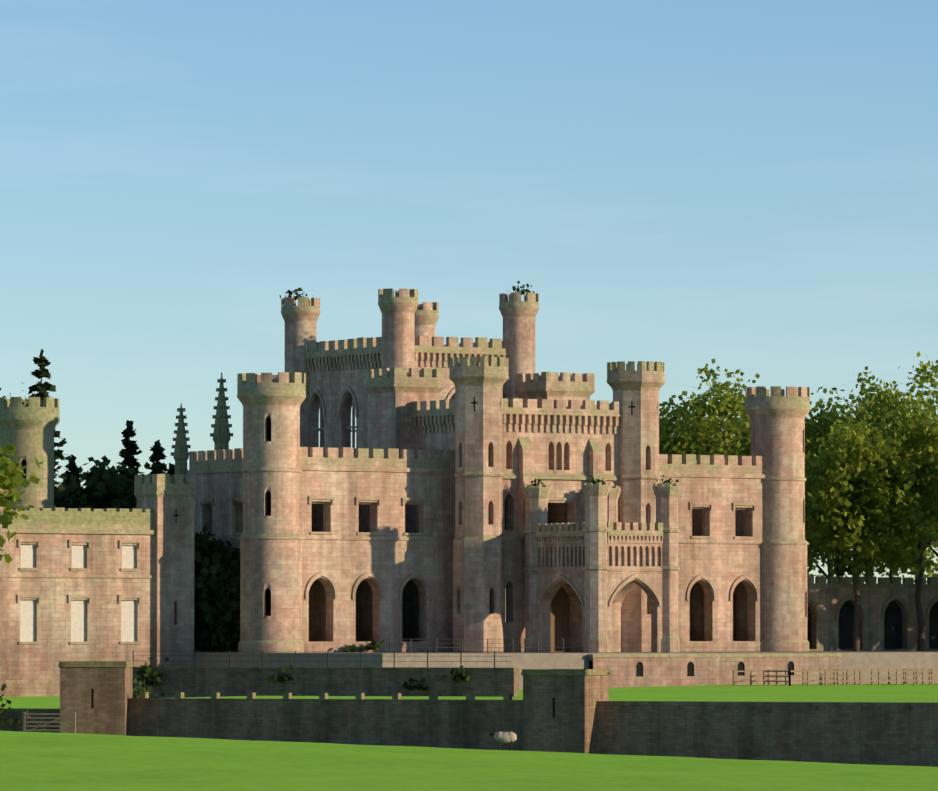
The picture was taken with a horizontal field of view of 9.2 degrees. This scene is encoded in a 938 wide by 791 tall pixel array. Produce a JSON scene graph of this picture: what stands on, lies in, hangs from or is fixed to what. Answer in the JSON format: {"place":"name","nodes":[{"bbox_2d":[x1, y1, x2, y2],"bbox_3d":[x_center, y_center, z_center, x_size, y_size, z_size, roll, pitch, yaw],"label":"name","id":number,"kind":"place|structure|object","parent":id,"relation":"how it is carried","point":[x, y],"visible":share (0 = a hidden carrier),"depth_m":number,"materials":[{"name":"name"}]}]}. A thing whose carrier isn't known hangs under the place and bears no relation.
{"place":"outdoors","nodes":[
{"label":"outdoors","id":0,"kind":"place"},
{"bbox_2d":[28,349,72,510],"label":"conifer tree","id":1,"kind":"object","parent":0,"point":[46,386],"depth_m":503.92,"materials":[{"name":"green plant"}]},
{"bbox_2d":[62,454,81,487],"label":"conifer tree","id":2,"kind":"object","parent":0,"point":[71,464],"depth_m":521.20,"materials":[{"name":"green plant"}]},
{"bbox_2d":[55,455,136,511],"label":"dark yew tree","id":3,"kind":"object","parent":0,"point":[99,483],"depth_m":509.54,"materials":[{"name":"green plant"}]},
{"bbox_2d":[0,474,197,696],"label":"castle wing","id":4,"kind":"structure","parent":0,"point":[157,583],"depth_m":479.90,"materials":[{"name":"pink stone"}]},
{"bbox_2d":[20,544,135,641],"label":"windows","id":5,"kind":"structure","parent":4,"relation":"attached to","point":[78,620],"depth_m":478.88,"materials":[{"name":"white"}]},
{"bbox_2d":[9,507,154,524],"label":"wing parapet","id":6,"kind":"structure","parent":4,"relation":"on","point":[122,516],"depth_m":479.28,"materials":[{"name":"stone"}]},
{"bbox_2d":[112,420,144,486],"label":"conifer tree","id":7,"kind":"object","parent":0,"point":[127,433],"depth_m":519.82,"materials":[{"name":"green plant"}]},
{"bbox_2d":[144,439,167,474],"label":"conifer tree","id":8,"kind":"object","parent":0,"point":[158,454],"depth_m":528.21,"materials":[{"name":"green plant"}]},
{"bbox_2d":[164,463,174,474],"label":"conifer tree","id":9,"kind":"object","parent":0,"point":[171,470],"depth_m":515.13,"materials":[{"name":"green plant"}]},
{"bbox_2d":[171,372,232,474],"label":"spires","id":10,"kind":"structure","parent":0,"point":[221,434],"depth_m":515.28,"materials":[{"name":"stone"}]},
{"bbox_2d":[0,731,937,790],"bbox_3d":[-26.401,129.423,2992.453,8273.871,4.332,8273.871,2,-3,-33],"label":"field ground","id":11,"kind":"structure","parent":0,"point":[40,761],"depth_m":306.91,"materials":[{"name":"green plant"}]},
{"bbox_2d":[0,434,43,563],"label":"tree","id":12,"kind":"object","parent":11,"relation":"on","point":[9,480],"visible":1,"depth_m":365.18,"materials":[{"name":"green plant"}]},
{"bbox_2d":[23,669,937,732],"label":"wooden gate and pens","id":13,"kind":"structure","parent":11,"relation":"on","point":[915,675],"depth_m":470.56,"materials":[{"name":"brown wood"}]},
{"bbox_2d":[489,731,516,749],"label":"sheep","id":14,"kind":"object","parent":11,"relation":"on","point":[505,737],"visible":0.96,"depth_m":346.15},
{"bbox_2d":[0,684,937,708],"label":"forecourt lawn","id":15,"kind":"structure","parent":0,"point":[834,693],"depth_m":405.76,"materials":[{"name":"green plant"}]},
{"bbox_2d":[0,684,27,728],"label":"shrub","id":16,"kind":"object","parent":15,"relation":"on","point":[10,721],"visible":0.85,"depth_m":365.47,"materials":[{"name":"green plant"}]},
{"bbox_2d":[0,397,59,510],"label":"round tower","id":17,"kind":"structure","parent":15,"relation":"on","point":[32,425],"depth_m":485.08,"materials":[{"name":"stone"}]},
{"bbox_2d":[132,674,164,697],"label":"shrub","id":18,"kind":"object","parent":15,"relation":"on","point":[149,690],"visible":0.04,"depth_m":378.94,"materials":[{"name":"green plant"}]},
{"bbox_2d":[132,667,518,697],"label":"forecourt wall","id":19,"kind":"structure","parent":15,"relation":"on","point":[306,681],"depth_m":390.45,"materials":[{"name":"stone"}]},
{"bbox_2d":[133,639,583,667],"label":"iron railings","id":20,"kind":"object","parent":19,"relation":"on","point":[462,651],"visible":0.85,"depth_m":393.64,"materials":[{"name":"grey metal"}]},
{"bbox_2d":[0,281,678,690],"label":"plants","id":21,"kind":"object","parent":15,"relation":"on","point":[144,669],"visible":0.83,"depth_m":395.20,"materials":[{"name":"green plant"}]},
{"bbox_2d":[0,661,937,766],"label":"curtain wall and bastions","id":22,"kind":"structure","parent":15,"relation":"on","point":[567,710],"depth_m":353.81,"materials":[{"name":"stone"}]},
{"bbox_2d":[187,288,809,652],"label":"castle block","id":23,"kind":"structure","parent":15,"relation":"on","point":[457,444],"depth_m":490.24,"materials":[{"name":"stone"}]},
{"bbox_2d":[309,499,735,641],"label":"window openings","id":24,"kind":"object","parent":23,"relation":"in","point":[557,512],"depth_m":494.46,"materials":[{"name":"black"}]},
{"bbox_2d":[551,587,569,651],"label":"entrance door","id":25,"kind":"structure","parent":23,"relation":"attached to","point":[560,617],"depth_m":492.93,"materials":[{"name":"brown wood"}]},
{"bbox_2d":[194,651,937,689],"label":"terrace gravel","id":26,"kind":"structure","parent":15,"relation":"on","point":[887,660],"depth_m":471.79,"materials":[{"name":"beige gravel"}]},
{"bbox_2d":[54,479,111,507],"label":"dark yew tree","id":27,"kind":"object","parent":26,"relation":"on","point":[77,499],"visible":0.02,"depth_m":510.28,"materials":[{"name":"green plant"}]},
{"bbox_2d":[111,499,136,511],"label":"dark yew tree","id":28,"kind":"object","parent":26,"relation":"on","point":[133,506],"visible":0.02,"depth_m":508.65,"materials":[{"name":"green plant"}]},
{"bbox_2d":[194,525,228,651],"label":"ivy","id":29,"kind":"object","parent":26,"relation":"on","point":[201,542],"depth_m":486.28,"materials":[{"name":"green plant"}]},
{"bbox_2d":[194,540,239,651],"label":"ivy","id":30,"kind":"object","parent":26,"relation":"on","point":[223,598],"depth_m":485.06,"materials":[{"name":"green plant"}]},
{"bbox_2d":[805,412,823,553],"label":"tree","id":31,"kind":"object","parent":26,"relation":"on","point":[811,443],"depth_m":567.15,"materials":[{"name":"green plant"}]},
{"bbox_2d":[807,576,937,650],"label":"arcade wall","id":32,"kind":"structure","parent":26,"relation":"on","point":[826,601],"depth_m":520.13,"materials":[{"name":"stone"}]},
{"bbox_2d":[807,600,937,648],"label":"archways","id":33,"kind":"object","parent":26,"relation":"on","point":[892,626],"depth_m":522.27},
{"bbox_2d":[588,654,841,687],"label":"terrace retaining wall","id":34,"kind":"structure","parent":15,"relation":"on","point":[640,670],"depth_m":474.79,"materials":[{"name":"stone"}]},
{"bbox_2d":[0,0,937,621],"label":"sky","id":35,"kind":"structure","parent":0,"point":[749,186],"materials":[{"name":"blue"}]},
{"bbox_2d":[659,386,725,461],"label":"tree","id":36,"kind":"object","parent":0,"point":[664,411],"depth_m":547.09,"materials":[{"name":"green plant"}]},
{"bbox_2d":[659,358,759,463],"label":"tree","id":37,"kind":"object","parent":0,"point":[730,424],"depth_m":541.28,"materials":[{"name":"green plant"}]},
{"bbox_2d":[693,396,750,454],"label":"tree","id":38,"kind":"object","parent":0,"point":[749,439],"depth_m":558.46,"materials":[{"name":"green plant"}]},
{"bbox_2d":[805,398,868,582],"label":"tree","id":39,"kind":"object","parent":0,"point":[826,425],"depth_m":543.55,"materials":[{"name":"green plant"}]},
{"bbox_2d":[805,366,889,566],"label":"tree","id":40,"kind":"object","parent":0,"point":[844,407],"depth_m":562.08,"materials":[{"name":"green plant"}]},
{"bbox_2d":[805,451,900,583],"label":"tree","id":41,"kind":"object","parent":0,"point":[816,471],"depth_m":526.64,"materials":[{"name":"green plant"}]},
{"bbox_2d":[805,416,936,650],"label":"tree","id":42,"kind":"object","parent":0,"point":[845,446],"depth_m":515.52,"materials":[{"name":"green plant"}]},
{"bbox_2d":[808,373,937,578],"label":"tree","id":43,"kind":"object","parent":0,"point":[874,408],"depth_m":541.42,"materials":[{"name":"green plant"}]},
{"bbox_2d":[845,396,937,650],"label":"tree","id":44,"kind":"object","parent":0,"point":[926,434],"depth_m":520.22,"materials":[{"name":"green plant"}]},
{"bbox_2d":[852,352,937,577],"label":"tree","id":45,"kind":"object","parent":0,"point":[924,371],"depth_m":559.88,"materials":[{"name":"green plant"}]},
{"bbox_2d":[876,384,937,582],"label":"tree","id":46,"kind":"object","parent":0,"point":[929,573],"depth_m":550.17,"materials":[{"name":"green plant"}]}
]}

